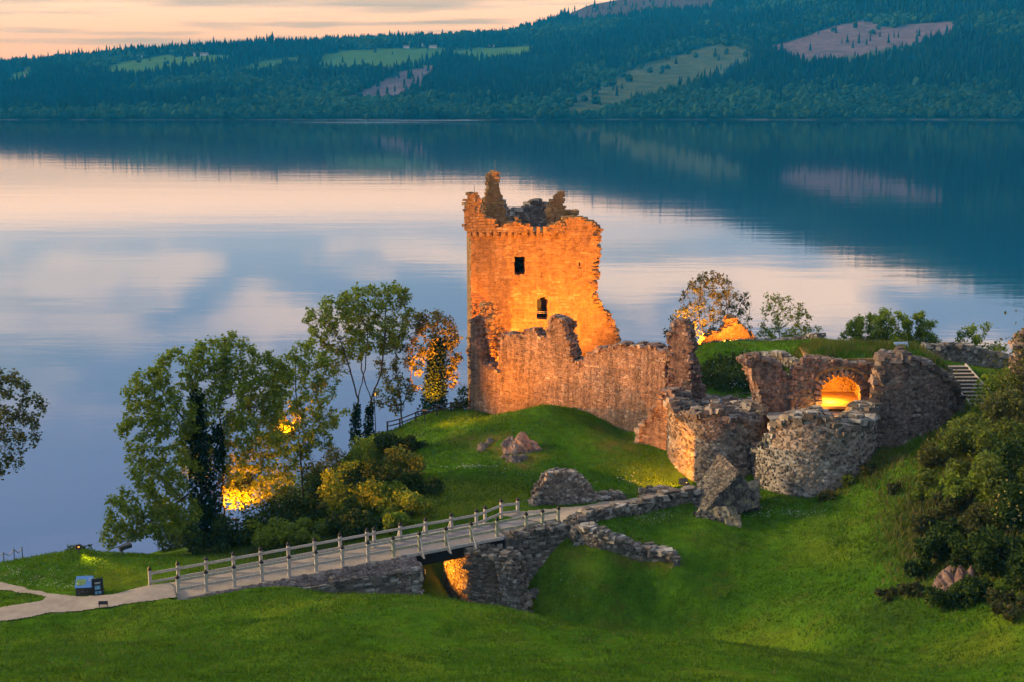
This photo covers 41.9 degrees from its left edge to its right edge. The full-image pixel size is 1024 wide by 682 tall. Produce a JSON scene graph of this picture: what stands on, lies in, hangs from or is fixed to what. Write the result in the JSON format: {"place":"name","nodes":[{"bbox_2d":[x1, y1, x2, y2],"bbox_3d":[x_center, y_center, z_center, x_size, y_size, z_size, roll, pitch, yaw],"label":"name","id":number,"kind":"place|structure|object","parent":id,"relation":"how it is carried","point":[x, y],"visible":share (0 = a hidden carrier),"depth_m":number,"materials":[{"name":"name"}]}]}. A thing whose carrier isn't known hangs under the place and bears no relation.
{"place":"outdoors","nodes":[
{"label":"outdoors","id":0,"kind":"place"},
{"bbox_2d":[0,582,176,620],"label":"path","id":1,"kind":"structure","parent":0,"point":[48,603],"depth_m":82.08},
{"bbox_2d":[224,472,256,502],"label":"bush","id":2,"kind":"object","parent":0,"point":[247,482],"visible":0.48,"depth_m":104.19,"materials":[{"name":"green plant"}]},
{"bbox_2d":[0,0,612,59],"label":"sky","id":3,"kind":"structure","parent":0,"point":[36,28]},
{"bbox_2d":[0,119,1023,561],"bbox_3d":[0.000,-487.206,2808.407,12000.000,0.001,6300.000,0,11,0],"label":"water","id":4,"kind":"structure","parent":0,"point":[128,249],"depth_m":410.31,"materials":[{"name":"liquid"}]},
{"bbox_2d":[0,336,1023,681],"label":"ground","id":5,"kind":"structure","parent":0,"point":[604,605],"depth_m":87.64,"materials":[{"name":"green plant"}]},
{"bbox_2d":[0,367,50,479],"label":"shore tree","id":6,"kind":"object","parent":5,"relation":"on","point":[12,378],"visible":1,"depth_m":95.85,"materials":[{"name":"green plant"}]},
{"bbox_2d":[75,576,92,595],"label":"information panel","id":7,"kind":"object","parent":5,"relation":"on","point":[83,586],"visible":1,"depth_m":83.34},
{"bbox_2d":[91,578,103,595],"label":"board","id":8,"kind":"object","parent":5,"relation":"on","point":[97,586],"visible":1,"depth_m":83.13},
{"bbox_2d":[118,542,131,555],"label":"floodlight","id":9,"kind":"object","parent":5,"relation":"on","point":[125,546],"visible":1,"depth_m":92.32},
{"bbox_2d":[96,334,233,550],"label":"ivy tree","id":10,"kind":"object","parent":5,"relation":"on","point":[193,427],"visible":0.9,"depth_m":99.92,"materials":[{"name":"green plant"}]},
{"bbox_2d":[154,526,184,551],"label":"bush","id":11,"kind":"object","parent":5,"relation":"on","point":[170,539],"visible":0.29,"depth_m":128.19,"materials":[{"name":"green plant"}]},
{"bbox_2d":[181,522,240,555],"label":"bush","id":12,"kind":"object","parent":5,"relation":"on","point":[200,541],"visible":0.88,"depth_m":98.98,"materials":[{"name":"green plant"}]},
{"bbox_2d":[210,513,265,546],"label":"bush","id":13,"kind":"object","parent":5,"relation":"on","point":[236,532],"visible":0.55,"depth_m":99.78,"materials":[{"name":"green plant"}]},
{"bbox_2d":[209,330,300,514],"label":"bent tree","id":14,"kind":"object","parent":5,"relation":"on","point":[244,386],"visible":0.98,"depth_m":103.31,"materials":[{"name":"green plant"}]},
{"bbox_2d":[235,491,293,545],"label":"bush","id":15,"kind":"object","parent":5,"relation":"on","point":[274,509],"visible":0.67,"depth_m":101.28,"materials":[{"name":"green plant"}]},
{"bbox_2d":[241,517,294,549],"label":"bush","id":16,"kind":"object","parent":5,"relation":"on","point":[264,537],"visible":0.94,"depth_m":98.17,"materials":[{"name":"green plant"}]},
{"bbox_2d":[265,414,297,442],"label":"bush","id":17,"kind":"object","parent":5,"relation":"on","point":[276,428],"visible":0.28,"depth_m":113.44,"materials":[{"name":"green plant"}]},
{"bbox_2d":[259,471,312,513],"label":"bush","id":18,"kind":"object","parent":5,"relation":"on","point":[297,485],"visible":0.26,"depth_m":116.50,"materials":[{"name":"green plant"}]},
{"bbox_2d":[171,544,423,599],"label":"bridge abutment","id":19,"kind":"object","parent":5,"relation":"on","point":[384,573],"visible":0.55,"depth_m":86.79,"materials":[{"name":"stone"}]},
{"bbox_2d":[147,495,538,584],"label":"railing","id":20,"kind":"object","parent":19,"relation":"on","point":[366,535],"visible":0.91,"depth_m":89.26,"materials":[{"name":"grey wood"}]},
{"bbox_2d":[175,506,560,597],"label":"railing","id":21,"kind":"object","parent":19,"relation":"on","point":[368,545],"visible":0.98,"depth_m":87.70,"materials":[{"name":"grey wood"}]},
{"bbox_2d":[278,517,327,545],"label":"bush","id":22,"kind":"object","parent":5,"relation":"on","point":[304,525],"visible":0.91,"depth_m":98.60,"materials":[{"name":"green plant"}]},
{"bbox_2d":[267,338,342,505],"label":"slender tree","id":23,"kind":"object","parent":5,"relation":"on","point":[299,449],"visible":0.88,"depth_m":112.93,"materials":[{"name":"green plant"}]},
{"bbox_2d":[280,488,338,529],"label":"bush","id":24,"kind":"object","parent":5,"relation":"on","point":[305,509],"visible":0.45,"depth_m":102.95,"materials":[{"name":"green plant"}]},
{"bbox_2d":[297,464,331,502],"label":"bush","id":25,"kind":"object","parent":5,"relation":"on","point":[313,483],"visible":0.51,"depth_m":111.85,"materials":[{"name":"green plant"}]},
{"bbox_2d":[301,446,352,483],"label":"bush","id":26,"kind":"object","parent":5,"relation":"on","point":[332,455],"visible":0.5,"depth_m":114.27,"materials":[{"name":"green plant"}]},
{"bbox_2d":[301,508,358,537],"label":"bush","id":27,"kind":"object","parent":5,"relation":"on","point":[332,524],"visible":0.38,"depth_m":98.21,"materials":[{"name":"green plant"}]},
{"bbox_2d":[320,459,367,493],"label":"bush","id":28,"kind":"object","parent":5,"relation":"on","point":[339,474],"visible":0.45,"depth_m":104.33,"materials":[{"name":"green plant"}]},
{"bbox_2d":[314,474,375,515],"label":"bush","id":29,"kind":"object","parent":5,"relation":"on","point":[338,499],"visible":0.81,"depth_m":101.64,"materials":[{"name":"green plant"}]},
{"bbox_2d":[302,279,415,448],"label":"vase tree","id":30,"kind":"object","parent":5,"relation":"on","point":[360,309],"visible":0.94,"depth_m":123.78,"materials":[{"name":"green plant"}]},
{"bbox_2d":[335,508,383,541],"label":"bush","id":31,"kind":"object","parent":5,"relation":"on","point":[351,527],"visible":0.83,"depth_m":96.40,"materials":[{"name":"green plant"}]},
{"bbox_2d":[339,457,394,492],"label":"bush","id":32,"kind":"object","parent":5,"relation":"on","point":[370,470],"visible":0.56,"depth_m":103.61,"materials":[{"name":"green plant"}]},
{"bbox_2d":[346,434,392,464],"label":"bush","id":33,"kind":"object","parent":5,"relation":"on","point":[371,450],"visible":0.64,"depth_m":114.36,"materials":[{"name":"green plant"}]},
{"bbox_2d":[358,475,406,515],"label":"bush","id":34,"kind":"object","parent":5,"relation":"on","point":[374,490],"visible":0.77,"depth_m":99.69,"materials":[{"name":"green plant"}]},
{"bbox_2d":[372,431,407,455],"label":"bush","id":35,"kind":"object","parent":5,"relation":"on","point":[386,439],"visible":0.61,"depth_m":113.46,"materials":[{"name":"green plant"}]},
{"bbox_2d":[382,509,410,534],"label":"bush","id":36,"kind":"object","parent":5,"relation":"on","point":[393,519],"visible":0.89,"depth_m":95.47,"materials":[{"name":"green plant"}]},
{"bbox_2d":[372,310,426,424],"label":"thin tree","id":37,"kind":"object","parent":5,"relation":"on","point":[394,391],"visible":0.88,"depth_m":126.79,"materials":[{"name":"green plant"}]},
{"bbox_2d":[377,444,427,482],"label":"bush","id":38,"kind":"object","parent":5,"relation":"on","point":[414,463],"visible":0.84,"depth_m":104.21,"materials":[{"name":"green plant"}]},
{"bbox_2d":[380,487,438,523],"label":"bush","id":39,"kind":"object","parent":5,"relation":"on","point":[411,501],"visible":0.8,"depth_m":97.40,"materials":[{"name":"green plant"}]},
{"bbox_2d":[394,435,428,453],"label":"bush","id":40,"kind":"object","parent":5,"relation":"on","point":[411,442],"visible":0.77,"depth_m":113.36,"materials":[{"name":"green plant"}]},
{"bbox_2d":[395,470,445,497],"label":"bush","id":41,"kind":"object","parent":5,"relation":"on","point":[413,482],"visible":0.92,"depth_m":101.05,"materials":[{"name":"green plant"}]},
{"bbox_2d":[5,341,839,587],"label":"wild flowers","id":42,"kind":"object","parent":5,"relation":"on","point":[495,467],"visible":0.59,"depth_m":97.73,"materials":[{"name":"white plant"}]},
{"bbox_2d":[386,400,470,430],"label":"wooden fence","id":43,"kind":"object","parent":5,"relation":"on","point":[436,411],"visible":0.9,"depth_m":124.02,"materials":[{"name":"brown wood"}]},
{"bbox_2d":[413,308,463,414],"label":"ivy tree","id":44,"kind":"object","parent":5,"relation":"on","point":[435,387],"visible":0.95,"depth_m":127.03,"materials":[{"name":"green plant"}]},
{"bbox_2d":[448,385,469,409],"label":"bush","id":45,"kind":"object","parent":5,"relation":"on","point":[461,391],"visible":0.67,"depth_m":129.87,"materials":[{"name":"green plant"}]},
{"bbox_2d":[476,438,493,451],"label":"rock outcrop","id":46,"kind":"object","parent":5,"relation":"on","point":[481,446],"visible":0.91,"depth_m":109.72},
{"bbox_2d":[443,543,534,613],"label":"bridge pier","id":47,"kind":"structure","parent":5,"relation":"on","point":[487,573],"depth_m":90.00,"materials":[{"name":"stone"}]},
{"bbox_2d":[388,523,505,564],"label":"footbridge","id":48,"kind":"object","parent":47,"relation":"on","point":[436,552],"visible":0.62,"depth_m":90.42,"materials":[{"name":"grey wood"}]},
{"bbox_2d":[478,302,509,361],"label":"ruined corner","id":49,"kind":"object","parent":5,"relation":"on","point":[489,310],"visible":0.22,"depth_m":127.52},
{"bbox_2d":[500,453,527,462],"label":"rock outcrop","id":50,"kind":"object","parent":5,"relation":"on","point":[515,458],"visible":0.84,"depth_m":105.70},
{"bbox_2d":[500,431,541,453],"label":"rock outcrop","id":51,"kind":"object","parent":5,"relation":"on","point":[521,442],"visible":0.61,"depth_m":107.60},
{"bbox_2d":[491,517,588,583],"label":"bridge abutment","id":52,"kind":"object","parent":5,"relation":"on","point":[535,545],"visible":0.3,"depth_m":92.20,"materials":[{"name":"stone"}]},
{"bbox_2d":[461,170,620,407],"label":"tower house","id":53,"kind":"structure","parent":5,"relation":"on","point":[534,262],"depth_m":129.69,"materials":[{"name":"stone"}]},
{"bbox_2d":[466,314,670,431],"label":"curtain wall","id":54,"kind":"structure","parent":5,"relation":"on","point":[620,385],"depth_m":118.68,"materials":[{"name":"stone"}]},
{"bbox_2d":[528,467,627,506],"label":"wall fragment","id":55,"kind":"object","parent":5,"relation":"on","point":[557,486],"depth_m":98.87,"materials":[{"name":"stone"}]},
{"bbox_2d":[567,521,682,567],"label":"spur wall","id":56,"kind":"structure","parent":5,"relation":"on","point":[592,534],"depth_m":91.31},
{"bbox_2d":[563,485,700,527],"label":"path wall","id":57,"kind":"structure","parent":5,"relation":"on","point":[658,500],"depth_m":96.31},
{"bbox_2d":[638,484,674,494],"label":"kerb wall","id":58,"kind":"structure","parent":5,"relation":"on","point":[648,489],"depth_m":100.91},
{"bbox_2d":[634,386,685,449],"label":"wall stub","id":59,"kind":"object","parent":5,"relation":"on","point":[651,429],"depth_m":108.69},
{"bbox_2d":[665,317,707,399],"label":"wall pillar","id":60,"kind":"structure","parent":5,"relation":"on","point":[684,370],"depth_m":109.63,"materials":[{"name":"stone"}]},
{"bbox_2d":[662,270,752,338],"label":"twiggy tree","id":61,"kind":"object","parent":5,"relation":"on","point":[719,296],"visible":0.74,"depth_m":137.60,"materials":[{"name":"green plant"}]},
{"bbox_2d":[663,390,768,482],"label":"drum tower","id":62,"kind":"structure","parent":5,"relation":"on","point":[700,437],"depth_m":104.61,"materials":[{"name":"stone"}]},
{"bbox_2d":[693,453,760,527],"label":"fallen masonry","id":63,"kind":"object","parent":5,"relation":"on","point":[728,494],"visible":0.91,"depth_m":97.07,"materials":[{"name":"stone"}]},
{"bbox_2d":[698,314,756,344],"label":"ruin gable","id":64,"kind":"structure","parent":5,"relation":"on","point":[732,327],"depth_m":134.09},
{"bbox_2d":[699,349,786,393],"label":"ground cover","id":65,"kind":"object","parent":5,"relation":"on","point":[730,370],"visible":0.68,"depth_m":115.84,"materials":[{"name":"green plant"}]},
{"bbox_2d":[717,332,826,342],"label":"rubble wall","id":66,"kind":"structure","parent":5,"relation":"on","point":[813,335],"depth_m":125.95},
{"bbox_2d":[751,350,798,367],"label":"rubble wall","id":67,"kind":"structure","parent":5,"relation":"on","point":[786,359],"depth_m":116.90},
{"bbox_2d":[756,292,822,338],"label":"young tree","id":68,"kind":"object","parent":5,"relation":"on","point":[778,328],"visible":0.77,"depth_m":139.84,"materials":[{"name":"green plant"}]},
{"bbox_2d":[817,490,836,501],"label":"bush","id":69,"kind":"object","parent":5,"relation":"on","point":[822,495],"visible":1,"depth_m":98.90,"materials":[{"name":"green plant"}]},
{"bbox_2d":[841,469,856,486],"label":"bush","id":70,"kind":"object","parent":5,"relation":"on","point":[848,479],"visible":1,"depth_m":99.37,"materials":[{"name":"green plant"}]},
{"bbox_2d":[736,346,966,497],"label":"gatehouse","id":71,"kind":"object","parent":5,"relation":"on","point":[816,438],"visible":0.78,"depth_m":102.09,"materials":[{"name":"stone"}]},
{"bbox_2d":[858,462,876,475],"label":"bush","id":72,"kind":"object","parent":5,"relation":"on","point":[863,468],"visible":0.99,"depth_m":99.36,"materials":[{"name":"green plant"}]},
{"bbox_2d":[873,585,898,602],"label":"bush","id":73,"kind":"object","parent":5,"relation":"on","point":[887,594],"visible":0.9,"depth_m":81.42,"materials":[{"name":"green plant"}]},
{"bbox_2d":[838,307,942,343],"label":"bushy tree","id":74,"kind":"object","parent":5,"relation":"on","point":[880,330],"visible":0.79,"depth_m":133.67,"materials":[{"name":"green plant"}]},
{"bbox_2d":[885,481,902,494],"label":"bush","id":75,"kind":"object","parent":5,"relation":"on","point":[892,488],"visible":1,"depth_m":94.60,"materials":[{"name":"green plant"}]},
{"bbox_2d":[896,580,923,598],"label":"bush","id":76,"kind":"object","parent":5,"relation":"on","point":[904,589],"visible":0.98,"depth_m":80.19,"materials":[{"name":"green plant"}]},
{"bbox_2d":[902,546,935,577],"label":"bush","id":77,"kind":"object","parent":5,"relation":"on","point":[923,565],"visible":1,"depth_m":82.19,"materials":[{"name":"green plant"}]},
{"bbox_2d":[907,509,943,535],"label":"bush","id":78,"kind":"object","parent":5,"relation":"on","point":[919,523],"visible":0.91,"depth_m":87.53,"materials":[{"name":"green plant"}]},
{"bbox_2d":[911,483,942,501],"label":"bush","id":79,"kind":"object","parent":5,"relation":"on","point":[933,489],"visible":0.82,"depth_m":92.53,"materials":[{"name":"green plant"}]},
{"bbox_2d":[913,536,951,564],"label":"bush","id":80,"kind":"object","parent":5,"relation":"on","point":[920,543],"visible":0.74,"depth_m":82.76,"materials":[{"name":"green plant"}]},
{"bbox_2d":[916,438,949,468],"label":"bush","id":81,"kind":"object","parent":5,"relation":"on","point":[927,456],"visible":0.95,"depth_m":95.05,"materials":[{"name":"green plant"}]},
{"bbox_2d":[916,457,968,486],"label":"bush","id":82,"kind":"object","parent":5,"relation":"on","point":[924,476],"visible":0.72,"depth_m":92.47,"materials":[{"name":"green plant"}]},
{"bbox_2d":[925,516,967,550],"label":"bush","id":83,"kind":"object","parent":5,"relation":"on","point":[945,529],"visible":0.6,"depth_m":82.92,"materials":[{"name":"green plant"}]},
{"bbox_2d":[932,487,967,517],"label":"bush","id":84,"kind":"object","parent":5,"relation":"on","point":[948,506],"visible":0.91,"depth_m":88.04,"materials":[{"name":"green plant"}]},
{"bbox_2d":[921,584,979,610],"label":"bush","id":85,"kind":"object","parent":5,"relation":"on","point":[950,597],"visible":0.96,"depth_m":76.96,"materials":[{"name":"green plant"}]},
{"bbox_2d":[932,565,976,592],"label":"crag","id":86,"kind":"structure","parent":5,"relation":"on","point":[945,576],"depth_m":79.65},
{"bbox_2d":[942,413,978,453],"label":"bush","id":87,"kind":"object","parent":5,"relation":"on","point":[954,436],"visible":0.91,"depth_m":94.08,"materials":[{"name":"green plant"}]},
{"bbox_2d":[920,342,1011,367],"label":"boundary wall","id":88,"kind":"structure","parent":5,"relation":"on","point":[969,353],"depth_m":118.42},
{"bbox_2d":[938,469,998,504],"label":"bush","id":89,"kind":"object","parent":5,"relation":"on","point":[953,483],"visible":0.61,"depth_m":88.67,"materials":[{"name":"green plant"}]},
{"bbox_2d":[947,363,992,407],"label":"stone steps","id":90,"kind":"structure","parent":5,"relation":"on","point":[961,373],"depth_m":112.53,"materials":[{"name":"grey stone"}]},
{"bbox_2d":[948,532,992,568],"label":"bush","id":91,"kind":"object","parent":5,"relation":"on","point":[956,541],"visible":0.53,"depth_m":80.76,"materials":[{"name":"green plant"}]},
{"bbox_2d":[932,407,1008,472],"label":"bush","id":92,"kind":"object","parent":5,"relation":"on","point":[981,416],"visible":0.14,"depth_m":96.11,"materials":[{"name":"green plant"}]},
{"bbox_2d":[952,573,993,600],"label":"bush","id":93,"kind":"object","parent":5,"relation":"on","point":[970,587],"visible":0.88,"depth_m":76.61,"materials":[{"name":"green plant"}]},
{"bbox_2d":[962,454,991,491],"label":"bush","id":94,"kind":"object","parent":5,"relation":"on","point":[967,483],"visible":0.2,"depth_m":88.54,"materials":[{"name":"green plant"}]},
{"bbox_2d":[957,502,1006,541],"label":"bush","id":95,"kind":"object","parent":5,"relation":"on","point":[977,515],"visible":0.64,"depth_m":82.66,"materials":[{"name":"green plant"}]},
{"bbox_2d":[955,322,1008,351],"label":"bush","id":96,"kind":"object","parent":5,"relation":"on","point":[971,330],"visible":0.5,"depth_m":133.89,"materials":[{"name":"green plant"}]},
{"bbox_2d":[963,531,1007,576],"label":"bush","id":97,"kind":"object","parent":5,"relation":"on","point":[984,558],"visible":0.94,"depth_m":78.28,"materials":[{"name":"green plant"}]},
{"bbox_2d":[955,307,1023,421],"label":"ivy growth","id":98,"kind":"object","parent":5,"relation":"on","point":[1021,361],"visible":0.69,"depth_m":98.46,"materials":[{"name":"green plant"}]},
{"bbox_2d":[964,367,1022,419],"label":"bush","id":99,"kind":"object","parent":5,"relation":"on","point":[984,392],"visible":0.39,"depth_m":101.12,"materials":[{"name":"green plant"}]},
{"bbox_2d":[965,417,1023,471],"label":"bush","id":100,"kind":"object","parent":5,"relation":"on","point":[981,438],"visible":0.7,"depth_m":91.10,"materials":[{"name":"green plant"}]},
{"bbox_2d":[972,449,1023,500],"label":"bush","id":101,"kind":"object","parent":5,"relation":"on","point":[992,473],"visible":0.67,"depth_m":86.41,"materials":[{"name":"green plant"}]},
{"bbox_2d":[974,524,1023,558],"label":"bush","id":102,"kind":"object","parent":5,"relation":"on","point":[1002,544],"visible":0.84,"depth_m":78.79,"materials":[{"name":"green plant"}]},
{"bbox_2d":[978,388,1023,433],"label":"bush","id":103,"kind":"object","parent":5,"relation":"on","point":[1012,404],"visible":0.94,"depth_m":94.89,"materials":[{"name":"green plant"}]},
{"bbox_2d":[983,586,1023,623],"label":"bush","id":104,"kind":"object","parent":5,"relation":"on","point":[1010,610],"visible":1,"depth_m":73.76,"materials":[{"name":"green plant"}]},
{"bbox_2d":[989,479,1023,534],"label":"bush","id":105,"kind":"object","parent":5,"relation":"on","point":[1003,512],"visible":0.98,"depth_m":81.06,"materials":[{"name":"green plant"}]},
{"bbox_2d":[989,431,1023,482],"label":"bush","id":106,"kind":"object","parent":5,"relation":"on","point":[1006,454],"visible":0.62,"depth_m":88.41,"materials":[{"name":"green plant"}]},
{"bbox_2d":[1002,549,1023,591],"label":"bush","id":107,"kind":"object","parent":5,"relation":"on","point":[1015,566],"visible":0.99,"depth_m":75.89,"materials":[{"name":"green plant"}]},
{"bbox_2d":[1007,329,1023,421],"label":"ruined wall","id":108,"kind":"structure","parent":5,"relation":"on","point":[1013,344],"depth_m":100.70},
{"bbox_2d":[0,0,1023,119],"bbox_3d":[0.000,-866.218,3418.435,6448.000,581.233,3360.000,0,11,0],"label":"hills","id":109,"kind":"structure","parent":0,"point":[827,41],"depth_m":2395.25,"materials":[{"name":"plant"}]},
{"bbox_2d":[0,0,1023,118],"bbox_3d":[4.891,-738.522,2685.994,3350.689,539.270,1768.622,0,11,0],"label":"forest","id":110,"kind":"object","parent":109,"relation":"on","point":[541,85],"visible":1,"depth_m":2210.94,"materials":[{"name":"green plant"}]},
{"bbox_2d":[499,498,637,521],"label":"path","id":111,"kind":"structure","parent":0,"point":[565,512],"depth_m":96.28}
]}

